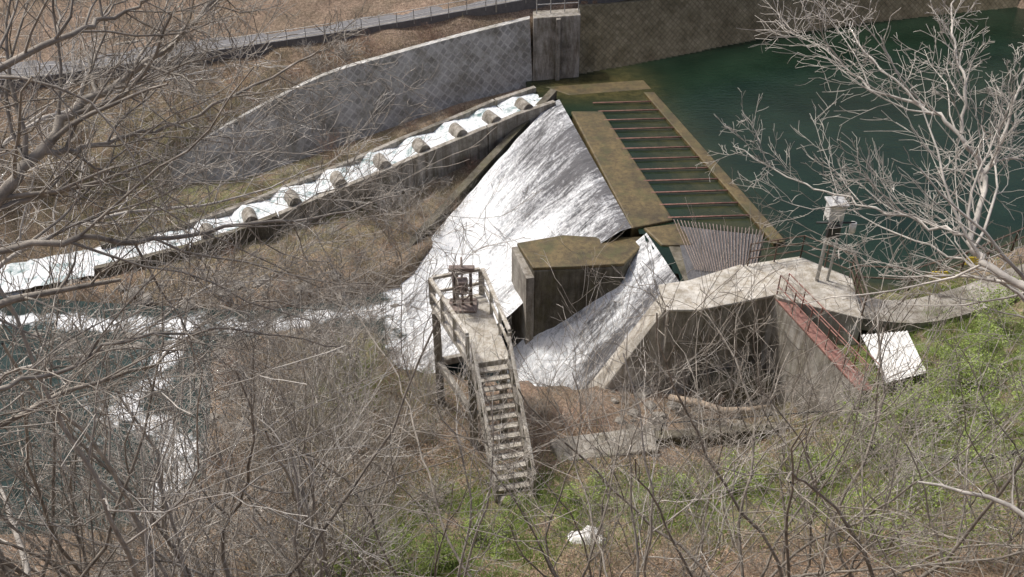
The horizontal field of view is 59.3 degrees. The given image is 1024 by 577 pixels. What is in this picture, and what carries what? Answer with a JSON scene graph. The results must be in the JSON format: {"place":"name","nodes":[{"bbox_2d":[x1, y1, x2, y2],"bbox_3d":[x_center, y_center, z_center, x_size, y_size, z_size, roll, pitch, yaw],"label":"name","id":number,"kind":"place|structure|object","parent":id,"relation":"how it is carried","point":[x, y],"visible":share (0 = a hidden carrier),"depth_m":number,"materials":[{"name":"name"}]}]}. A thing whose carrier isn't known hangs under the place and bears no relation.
{"place":"outdoors","nodes":[
{"label":"outdoors","id":0,"kind":"place"},
{"bbox_2d":[0,288,522,534],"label":"river water","id":1,"kind":"structure","parent":0,"point":[26,327],"depth_m":38.51,"materials":[{"name":"white liquid"}]},
{"bbox_2d":[0,0,624,91],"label":"road","id":2,"kind":"structure","parent":0,"point":[472,10],"depth_m":50.49,"materials":[{"name":"grey asphalt"}]},
{"bbox_2d":[0,0,1023,576],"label":"ground","id":3,"kind":"structure","parent":0,"point":[312,12],"depth_m":43.36,"materials":[{"name":"brown plant"}]},
{"bbox_2d":[0,327,160,576],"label":"bare tree","id":4,"kind":"object","parent":3,"relation":"on","point":[8,550],"visible":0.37,"depth_m":18.38,"materials":[{"name":"brown plant"}]},
{"bbox_2d":[0,413,176,576],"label":"bare tree","id":5,"kind":"object","parent":3,"relation":"on","point":[11,508],"visible":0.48,"depth_m":16.59,"materials":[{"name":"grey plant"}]},
{"bbox_2d":[0,384,208,575],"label":"bare tree","id":6,"kind":"object","parent":3,"relation":"on","point":[86,489],"visible":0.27,"depth_m":22.99,"materials":[{"name":"brown plant"}]},
{"bbox_2d":[0,390,217,576],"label":"bare tree","id":7,"kind":"object","parent":3,"relation":"on","point":[116,512],"visible":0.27,"depth_m":22.31,"materials":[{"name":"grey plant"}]},
{"bbox_2d":[0,376,227,576],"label":"bare tree","id":8,"kind":"object","parent":3,"relation":"on","point":[63,539],"visible":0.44,"depth_m":19.09,"materials":[{"name":"brown plant"}]},
{"bbox_2d":[0,321,262,574],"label":"bare tree","id":9,"kind":"object","parent":3,"relation":"on","point":[141,514],"visible":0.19,"depth_m":27.08,"materials":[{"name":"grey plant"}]},
{"bbox_2d":[9,232,268,575],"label":"bare tree","id":10,"kind":"object","parent":3,"relation":"on","point":[185,452],"visible":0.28,"depth_m":21.66,"materials":[{"name":"brown plant"}]},
{"bbox_2d":[0,329,290,576],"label":"bare tree","id":11,"kind":"object","parent":3,"relation":"on","point":[41,557],"visible":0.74,"depth_m":14.90,"materials":[{"name":"brown plant"}]},
{"bbox_2d":[0,251,301,576],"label":"bare tree","id":12,"kind":"object","parent":3,"relation":"on","point":[159,564],"visible":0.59,"depth_m":14.74,"materials":[{"name":"brown plant"}]},
{"bbox_2d":[35,232,292,573],"bbox_3d":[-8.301,4.329,22.333,4.883,10.127,5.620,21,40,27],"label":"bare tree","id":13,"kind":"object","parent":3,"relation":"on","point":[178,513],"visible":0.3,"depth_m":22.44,"materials":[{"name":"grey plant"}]},
{"bbox_2d":[57,337,300,576],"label":"bare tree","id":14,"kind":"object","parent":3,"relation":"on","point":[175,497],"visible":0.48,"depth_m":17.26,"materials":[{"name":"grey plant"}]},
{"bbox_2d":[0,255,367,576],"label":"bare tree","id":15,"kind":"object","parent":3,"relation":"on","point":[44,512],"visible":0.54,"depth_m":14.25,"materials":[{"name":"brown plant"}]},
{"bbox_2d":[0,101,387,576],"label":"bare tree","id":16,"kind":"object","parent":3,"relation":"on","point":[94,560],"visible":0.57,"depth_m":13.41,"materials":[{"name":"brown plant"}]},
{"bbox_2d":[0,0,409,576],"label":"bare tree","id":17,"kind":"object","parent":3,"relation":"on","point":[145,538],"visible":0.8,"depth_m":11.79,"materials":[{"name":"grey plant"}]},
{"bbox_2d":[0,0,416,576],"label":"bare tree","id":18,"kind":"object","parent":3,"relation":"on","point":[45,118],"visible":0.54,"depth_m":14.98,"materials":[{"name":"grey plant"}]},
{"bbox_2d":[0,308,426,576],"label":"bare tree","id":19,"kind":"object","parent":3,"relation":"on","point":[219,545],"visible":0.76,"depth_m":15.39,"materials":[{"name":"brown plant"}]},
{"bbox_2d":[134,291,316,566],"bbox_3d":[-8.274,4.196,26.929,5.860,8.036,4.728,-13,37,-17],"label":"bare tree","id":20,"kind":"object","parent":3,"relation":"on","point":[230,460],"visible":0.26,"depth_m":26.43,"materials":[{"name":"brown plant"}]},
{"bbox_2d":[46,363,418,576],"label":"bare tree","id":21,"kind":"object","parent":3,"relation":"on","point":[186,542],"visible":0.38,"depth_m":18.49,"materials":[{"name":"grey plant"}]},
{"bbox_2d":[26,221,442,576],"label":"bare tree","id":22,"kind":"object","parent":3,"relation":"on","point":[294,492],"visible":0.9,"depth_m":14.14,"materials":[{"name":"brown plant"}]},
{"bbox_2d":[187,327,324,563],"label":"bare tree","id":23,"kind":"object","parent":3,"relation":"on","point":[246,453],"visible":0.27,"depth_m":26.20,"materials":[{"name":"brown plant"}]},
{"bbox_2d":[6,0,505,76],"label":"guard rail","id":24,"kind":"object","parent":3,"relation":"on","point":[413,15],"visible":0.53,"depth_m":49.65,"materials":[{"name":"metal"}]},
{"bbox_2d":[148,283,377,544],"bbox_3d":[-6.338,4.091,25.122,5.716,10.182,4.607,18,39,24],"label":"bare tree","id":25,"kind":"object","parent":3,"relation":"on","point":[285,487],"visible":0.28,"depth_m":25.05,"materials":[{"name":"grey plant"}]},
{"bbox_2d":[0,0,539,462],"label":"bare tree","id":26,"kind":"object","parent":3,"relation":"on","point":[12,182],"visible":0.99,"depth_m":10.66,"materials":[{"name":"grey plant"}]},
{"bbox_2d":[0,86,555,292],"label":"fish ladder","id":27,"kind":"object","parent":3,"relation":"on","point":[461,131],"visible":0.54,"depth_m":46.39,"materials":[{"name":"concrete"}]},
{"bbox_2d":[207,56,364,138],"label":"bare tree","id":28,"kind":"object","parent":3,"relation":"on","point":[313,89],"visible":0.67,"depth_m":47.74,"materials":[{"name":"brown plant"}]},
{"bbox_2d":[111,376,469,576],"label":"bare tree","id":29,"kind":"object","parent":3,"relation":"on","point":[329,486],"visible":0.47,"depth_m":23.47,"materials":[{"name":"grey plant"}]},
{"bbox_2d":[206,356,390,576],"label":"bare tree","id":30,"kind":"object","parent":3,"relation":"on","point":[321,500],"visible":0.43,"depth_m":21.43,"materials":[{"name":"brown plant"}]},
{"bbox_2d":[62,322,536,576],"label":"bare tree","id":31,"kind":"object","parent":3,"relation":"on","point":[185,533],"visible":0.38,"depth_m":22.96,"materials":[{"name":"brown plant"}]},
{"bbox_2d":[189,290,413,550],"bbox_3d":[-6.125,4.235,26.015,6.572,8.333,7.623,9,36,12],"label":"bare tree","id":32,"kind":"object","parent":3,"relation":"on","point":[306,446],"visible":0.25,"depth_m":25.89,"materials":[{"name":"brown plant"}]},
{"bbox_2d":[180,314,424,457],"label":"bare tree","id":33,"kind":"object","parent":3,"relation":"on","point":[319,382],"visible":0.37,"depth_m":29.27,"materials":[{"name":"brown plant"}]},
{"bbox_2d":[218,213,395,367],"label":"bare tree","id":34,"kind":"object","parent":3,"relation":"on","point":[297,268],"visible":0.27,"depth_m":35.67,"materials":[{"name":"brown plant"}]},
{"bbox_2d":[0,100,620,576],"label":"bare tree","id":35,"kind":"object","parent":3,"relation":"on","point":[236,508],"visible":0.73,"depth_m":13.97,"materials":[{"name":"grey plant"}]},
{"bbox_2d":[139,369,483,576],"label":"bare tree","id":36,"kind":"object","parent":3,"relation":"on","point":[325,535],"visible":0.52,"depth_m":22.06,"materials":[{"name":"brown plant"}]},
{"bbox_2d":[196,329,432,576],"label":"bare tree","id":37,"kind":"object","parent":3,"relation":"on","point":[357,564],"visible":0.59,"depth_m":20.05,"materials":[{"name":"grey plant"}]},
{"bbox_2d":[169,230,463,576],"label":"bare tree","id":38,"kind":"object","parent":3,"relation":"on","point":[302,494],"visible":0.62,"depth_m":17.12,"materials":[{"name":"brown plant"}]},
{"bbox_2d":[238,276,396,529],"bbox_3d":[-5.349,3.388,26.900,4.106,9.380,8.086,-3,35,-5],"label":"bare tree","id":39,"kind":"object","parent":3,"relation":"on","point":[349,380],"visible":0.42,"depth_m":25.51,"materials":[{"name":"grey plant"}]},
{"bbox_2d":[198,289,442,560],"bbox_3d":[-5.198,4.905,24.742,6.217,7.819,6.636,-9,36,-13],"label":"bare tree","id":40,"kind":"object","parent":3,"relation":"on","point":[329,428],"visible":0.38,"depth_m":25.17,"materials":[{"name":"brown plant"}]},
{"bbox_2d":[226,373,437,576],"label":"bare tree","id":41,"kind":"object","parent":3,"relation":"on","point":[326,503],"visible":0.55,"depth_m":20.10,"materials":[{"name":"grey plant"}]},
{"bbox_2d":[264,189,419,367],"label":"bare tree","id":42,"kind":"object","parent":3,"relation":"on","point":[350,289],"visible":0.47,"depth_m":35.09,"materials":[{"name":"brown plant"}]},
{"bbox_2d":[169,16,531,184],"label":"stone retaining wall","id":43,"kind":"structure","parent":3,"relation":"on","point":[486,61],"depth_m":49.38,"materials":[{"name":"grey stone"}]},
{"bbox_2d":[261,278,445,432],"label":"bare tree","id":44,"kind":"object","parent":3,"relation":"on","point":[360,347],"visible":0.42,"depth_m":32.33,"materials":[{"name":"brown plant"}]},
{"bbox_2d":[169,195,590,576],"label":"bare tree","id":45,"kind":"object","parent":3,"relation":"on","point":[440,518],"visible":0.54,"depth_m":19.65,"materials":[{"name":"brown plant"}]},
{"bbox_2d":[284,321,504,576],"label":"bare tree","id":46,"kind":"object","parent":3,"relation":"on","point":[397,449],"visible":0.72,"depth_m":22.70,"materials":[{"name":"brown plant"}]},
{"bbox_2d":[371,527,432,571],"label":"young leaf shrub","id":47,"kind":"object","parent":3,"relation":"on","point":[402,552],"visible":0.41,"depth_m":25.23,"materials":[{"name":"green plant"}]},
{"bbox_2d":[34,271,775,525],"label":"river rocks","id":48,"kind":"object","parent":3,"relation":"on","point":[615,400],"visible":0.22,"depth_m":36.59,"materials":[{"name":"grey stone"}]},
{"bbox_2d":[205,327,615,576],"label":"bare tree","id":49,"kind":"object","parent":3,"relation":"on","point":[433,522],"visible":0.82,"depth_m":16.09,"materials":[{"name":"brown plant"}]},
{"bbox_2d":[412,529,459,576],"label":"young leaf shrub","id":50,"kind":"object","parent":3,"relation":"on","point":[443,551],"visible":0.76,"depth_m":24.29,"materials":[{"name":"green plant"}]},
{"bbox_2d":[349,304,553,576],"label":"bare tree","id":51,"kind":"object","parent":3,"relation":"on","point":[471,518],"visible":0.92,"depth_m":15.18,"materials":[{"name":"brown plant"}]},
{"bbox_2d":[428,267,510,446],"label":"gate platform","id":52,"kind":"structure","parent":3,"relation":"on","point":[485,309],"depth_m":31.32,"materials":[{"name":"concrete"}]},
{"bbox_2d":[448,257,476,312],"bbox_3d":[-1.750,-0.084,31.590,1.000,2.300,0.950,0,35,0],"label":"gate hoist","id":53,"kind":"object","parent":52,"relation":"on","point":[471,306],"visible":0.89,"depth_m":31.52,"materials":[{"name":"brown metal"}]},
{"bbox_2d":[461,514,512,562],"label":"young leaf shrub","id":54,"kind":"object","parent":3,"relation":"on","point":[493,555],"visible":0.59,"depth_m":25.99,"materials":[{"name":"green plant"}]},
{"bbox_2d":[0,0,1003,576],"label":"brushwood","id":55,"kind":"object","parent":3,"relation":"on","point":[416,414],"visible":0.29,"depth_m":35.28,"materials":[{"name":"brown plant"}]},
{"bbox_2d":[471,336,536,502],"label":"concrete staircase","id":56,"kind":"structure","parent":3,"relation":"on","point":[510,375],"depth_m":28.82,"materials":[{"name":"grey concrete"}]},
{"bbox_2d":[18,281,1017,576],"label":"saplings","id":57,"kind":"object","parent":3,"relation":"on","point":[262,559],"visible":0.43,"depth_m":22.84,"materials":[{"name":"brown plant"}]},
{"bbox_2d":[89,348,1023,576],"bbox_3d":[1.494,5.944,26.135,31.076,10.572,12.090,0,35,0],"label":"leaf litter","id":58,"kind":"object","parent":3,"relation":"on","point":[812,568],"visible":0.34,"depth_m":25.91,"materials":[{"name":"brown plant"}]},
{"bbox_2d":[532,0,580,80],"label":"concrete abutment","id":59,"kind":"object","parent":3,"relation":"on","point":[556,43],"visible":0.6,"depth_m":51.43,"materials":[{"name":"concrete"}]},
{"bbox_2d":[368,214,761,576],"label":"bare tree","id":60,"kind":"object","parent":3,"relation":"on","point":[550,566],"visible":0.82,"depth_m":16.51,"materials":[{"name":"brown plant"}]},
{"bbox_2d":[453,395,703,576],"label":"bare tree","id":61,"kind":"object","parent":3,"relation":"on","point":[538,570],"visible":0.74,"depth_m":17.52,"materials":[{"name":"brown plant"}]},
{"bbox_2d":[563,469,621,512],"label":"young leaf shrub","id":62,"kind":"object","parent":3,"relation":"on","point":[570,492],"visible":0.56,"depth_m":27.77,"materials":[{"name":"green plant"}]},
{"bbox_2d":[400,80,785,389],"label":"weir","id":63,"kind":"object","parent":3,"relation":"on","point":[581,172],"visible":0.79,"depth_m":40.17,"materials":[{"name":"liquid"}]},
{"bbox_2d":[353,188,846,576],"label":"bare tree","id":64,"kind":"object","parent":3,"relation":"on","point":[740,373],"visible":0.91,"depth_m":16.43,"materials":[{"name":"brown plant"}]},
{"bbox_2d":[498,334,709,576],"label":"bare tree","id":65,"kind":"object","parent":3,"relation":"on","point":[595,539],"visible":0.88,"depth_m":17.03,"materials":[{"name":"grey plant"}]},
{"bbox_2d":[251,252,1023,576],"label":"green grass","id":66,"kind":"structure","parent":3,"relation":"on","point":[571,528],"depth_m":27.92,"materials":[{"name":"green plant"}]},
{"bbox_2d":[514,340,805,576],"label":"bare tree","id":67,"kind":"object","parent":3,"relation":"on","point":[651,547],"visible":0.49,"depth_m":22.93,"materials":[{"name":"brown plant"}]},
{"bbox_2d":[527,252,822,576],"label":"bare tree","id":68,"kind":"object","parent":3,"relation":"on","point":[645,556],"visible":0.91,"depth_m":16.60,"materials":[{"name":"grey plant"}]},
{"bbox_2d":[533,429,834,576],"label":"bare tree","id":69,"kind":"object","parent":3,"relation":"on","point":[628,566],"visible":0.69,"depth_m":19.29,"materials":[{"name":"brown plant"}]},
{"bbox_2d":[550,265,878,461],"bbox_3d":[6.529,3.833,33.629,10.431,8.142,7.679,0,35,0],"label":"intake basin","id":70,"kind":"object","parent":3,"relation":"on","point":[687,292],"visible":0.41,"depth_m":33.40,"materials":[{"name":"concrete"}]},
{"bbox_2d":[570,323,861,576],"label":"bare tree","id":71,"kind":"object","parent":3,"relation":"on","point":[719,536],"visible":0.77,"depth_m":18.75,"materials":[{"name":"grey plant"}]},
{"bbox_2d":[588,262,846,576],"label":"bare tree","id":72,"kind":"object","parent":3,"relation":"on","point":[700,543],"visible":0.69,"depth_m":20.27,"materials":[{"name":"grey plant"}]},
{"bbox_2d":[446,102,1019,576],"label":"bare tree","id":73,"kind":"object","parent":3,"relation":"on","point":[876,398],"visible":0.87,"depth_m":15.06,"materials":[{"name":"grey plant"}]},
{"bbox_2d":[720,437,772,491],"bbox_3d":[7.370,5.756,28.359,1.958,1.385,1.760,0,35,0],"label":"young leaf shrub","id":74,"kind":"object","parent":3,"relation":"on","point":[757,476],"visible":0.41,"depth_m":28.32,"materials":[{"name":"green plant"}]},
{"bbox_2d":[636,320,889,553],"bbox_3d":[5.792,4.244,23.516,6.431,7.602,3.356,14,37,19],"label":"bare tree","id":75,"kind":"object","parent":3,"relation":"on","point":[764,521],"visible":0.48,"depth_m":23.66,"materials":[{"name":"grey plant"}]},
{"bbox_2d":[579,0,1018,73],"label":"netted bank revetment","id":76,"kind":"object","parent":3,"relation":"on","point":[622,33],"visible":0.69,"depth_m":56.05,"materials":[{"name":"grey concrete"}]},
{"bbox_2d":[744,235,868,369],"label":"operator deck","id":77,"kind":"structure","parent":3,"relation":"on","point":[806,268],"depth_m":33.65,"materials":[{"name":"concrete"}]},
{"bbox_2d":[815,196,856,281],"bbox_3d":[11.734,-1.732,32.896,1.468,3.700,0.880,0,35,0],"label":"gate hoist","id":78,"kind":"object","parent":77,"relation":"attached to","point":[829,232],"visible":0.77,"depth_m":32.24,"materials":[{"name":"metal"}]},
{"bbox_2d":[606,190,1023,576],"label":"bare tree","id":79,"kind":"object","parent":3,"relation":"on","point":[859,547],"visible":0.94,"depth_m":13.88,"materials":[{"name":"grey plant"}]},
{"bbox_2d":[785,433,864,486],"bbox_3d":[9.710,5.356,27.796,3.328,1.851,1.437,0,35,0],"label":"young leaf shrub","id":80,"kind":"object","parent":3,"relation":"on","point":[813,458],"visible":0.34,"depth_m":27.68,"materials":[{"name":"green plant"}]},
{"bbox_2d":[703,326,952,576],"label":"bare tree","id":81,"kind":"object","parent":3,"relation":"on","point":[810,531],"visible":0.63,"depth_m":19.38,"materials":[{"name":"grey plant"}]},
{"bbox_2d":[703,332,998,546],"bbox_3d":[7.867,4.259,22.443,6.764,6.991,3.552,6,35,8],"label":"bare tree","id":82,"kind":"object","parent":3,"relation":"on","point":[802,500],"visible":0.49,"depth_m":22.17,"materials":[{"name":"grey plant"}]},
{"bbox_2d":[688,324,1023,576],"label":"bare tree","id":83,"kind":"object","parent":3,"relation":"on","point":[876,531],"visible":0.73,"depth_m":18.36,"materials":[{"name":"brown plant"}]},
{"bbox_2d":[695,0,1023,574],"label":"bare tree","id":84,"kind":"object","parent":3,"relation":"on","point":[1005,278],"visible":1,"depth_m":12.09,"materials":[{"name":"grey plant"}]},
{"bbox_2d":[726,234,1023,576],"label":"bare tree","id":85,"kind":"object","parent":3,"relation":"on","point":[776,571],"visible":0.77,"depth_m":17.15,"materials":[{"name":"grey plant"}]},
{"bbox_2d":[795,352,986,541],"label":"bare tree","id":86,"kind":"object","parent":3,"relation":"on","point":[911,497],"visible":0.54,"depth_m":23.42,"materials":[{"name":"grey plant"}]},
{"bbox_2d":[861,331,925,382],"bbox_3d":[13.050,2.307,30.792,1.700,0.362,2.400,0,35,0],"label":"corrugated sheet","id":87,"kind":"object","parent":3,"relation":"on","point":[905,339],"visible":0.66,"depth_m":30.91,"materials":[{"name":"white paint"}]},
{"bbox_2d":[839,483,955,570],"bbox_3d":[9.745,6.215,23.033,2.308,2.266,3.199,-11,36,-15],"label":"young leaf shrub","id":88,"kind":"object","parent":3,"relation":"on","point":[872,521],"visible":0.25,"depth_m":22.91,"materials":[{"name":"green plant"}]},
{"bbox_2d":[859,433,943,508],"bbox_3d":[10.976,5.442,25.858,2.761,1.904,2.208,-7,36,-10],"label":"young leaf shrub","id":89,"kind":"object","parent":3,"relation":"on","point":[924,475],"visible":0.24,"depth_m":25.63,"materials":[{"name":"green plant"}]},
{"bbox_2d":[870,369,949,430],"bbox_3d":[12.494,3.507,28.700,2.264,2.216,2.403,-11,36,-15],"label":"young leaf shrub","id":90,"kind":"object","parent":3,"relation":"on","point":[902,398],"visible":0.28,"depth_m":28.36,"materials":[{"name":"green plant"}]},
{"bbox_2d":[807,330,1023,576],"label":"bare tree","id":91,"kind":"object","parent":3,"relation":"on","point":[930,499],"visible":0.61,"depth_m":20.33,"materials":[{"name":"grey plant"}]},
{"bbox_2d":[866,384,998,476],"bbox_3d":[12.588,4.199,27.499,3.924,2.457,2.976,0,35,0],"label":"young leaf shrub","id":92,"kind":"object","parent":3,"relation":"on","point":[924,405],"visible":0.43,"depth_m":27.26,"materials":[{"name":"green plant"}]},
{"bbox_2d":[853,227,1023,290],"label":"bank fence","id":93,"kind":"object","parent":3,"relation":"on","point":[988,253],"visible":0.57,"depth_m":34.04,"materials":[{"name":"metal"}]},
{"bbox_2d":[864,472,1022,573],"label":"young leaf shrub","id":94,"kind":"object","parent":3,"relation":"on","point":[966,506],"visible":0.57,"depth_m":21.12,"materials":[{"name":"green plant"}]},
{"bbox_2d":[905,363,999,423],"bbox_3d":[14.052,3.321,28.562,2.462,2.183,2.620,0,35,0],"label":"young leaf shrub","id":95,"kind":"object","parent":3,"relation":"on","point":[944,393],"visible":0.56,"depth_m":28.47,"materials":[{"name":"green plant"}]},
{"bbox_2d":[882,336,1023,563],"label":"bare tree","id":96,"kind":"object","parent":3,"relation":"on","point":[988,523],"visible":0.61,"depth_m":20.59,"materials":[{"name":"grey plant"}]},
{"bbox_2d":[933,347,998,388],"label":"young leaf shrub","id":97,"kind":"object","parent":3,"relation":"on","point":[965,370],"visible":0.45,"depth_m":29.00,"materials":[{"name":"green plant"}]},
{"bbox_2d":[915,409,1022,485],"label":"young leaf shrub","id":98,"kind":"object","parent":3,"relation":"on","point":[972,450],"visible":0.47,"depth_m":25.98,"materials":[{"name":"green plant"}]},
{"bbox_2d":[919,335,1023,576],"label":"bare tree","id":99,"kind":"object","parent":3,"relation":"on","point":[1012,569],"visible":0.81,"depth_m":19.19,"materials":[{"name":"brown plant"}]},
{"bbox_2d":[925,330,1023,574],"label":"bare tree","id":100,"kind":"object","parent":3,"relation":"on","point":[1019,501],"visible":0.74,"depth_m":18.96,"materials":[{"name":"brown plant"}]},
{"bbox_2d":[951,307,1004,365],"bbox_3d":[15.613,1.853,29.962,3.079,2.128,1.483,-29,45,-35],"label":"young leaf shrub","id":101,"kind":"object","parent":3,"relation":"on","point":[981,337],"visible":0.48,"depth_m":29.68,"materials":[{"name":"green plant"}]},
{"bbox_2d":[937,310,1023,391],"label":"young leaf shrub","id":102,"kind":"object","parent":3,"relation":"on","point":[970,349],"visible":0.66,"depth_m":28.97,"materials":[{"name":"green plant"}]},
{"bbox_2d":[961,348,1023,434],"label":"young leaf shrub","id":103,"kind":"object","parent":3,"relation":"on","point":[999,390],"visible":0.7,"depth_m":27.51,"materials":[{"name":"green plant"}]},
{"bbox_2d":[962,275,1023,332],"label":"young leaf shrub","id":104,"kind":"object","parent":3,"relation":"on","point":[1004,304],"visible":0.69,"depth_m":31.16,"materials":[{"name":"green plant"}]},
{"bbox_2d":[526,7,1023,296],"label":"pool water","id":105,"kind":"structure","parent":0,"point":[695,92],"depth_m":46.83,"materials":[{"name":"green liquid"}]},
{"bbox_2d":[857,264,1023,332],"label":"path","id":106,"kind":"structure","parent":0,"point":[915,316],"depth_m":32.80,"materials":[{"name":"concrete"}]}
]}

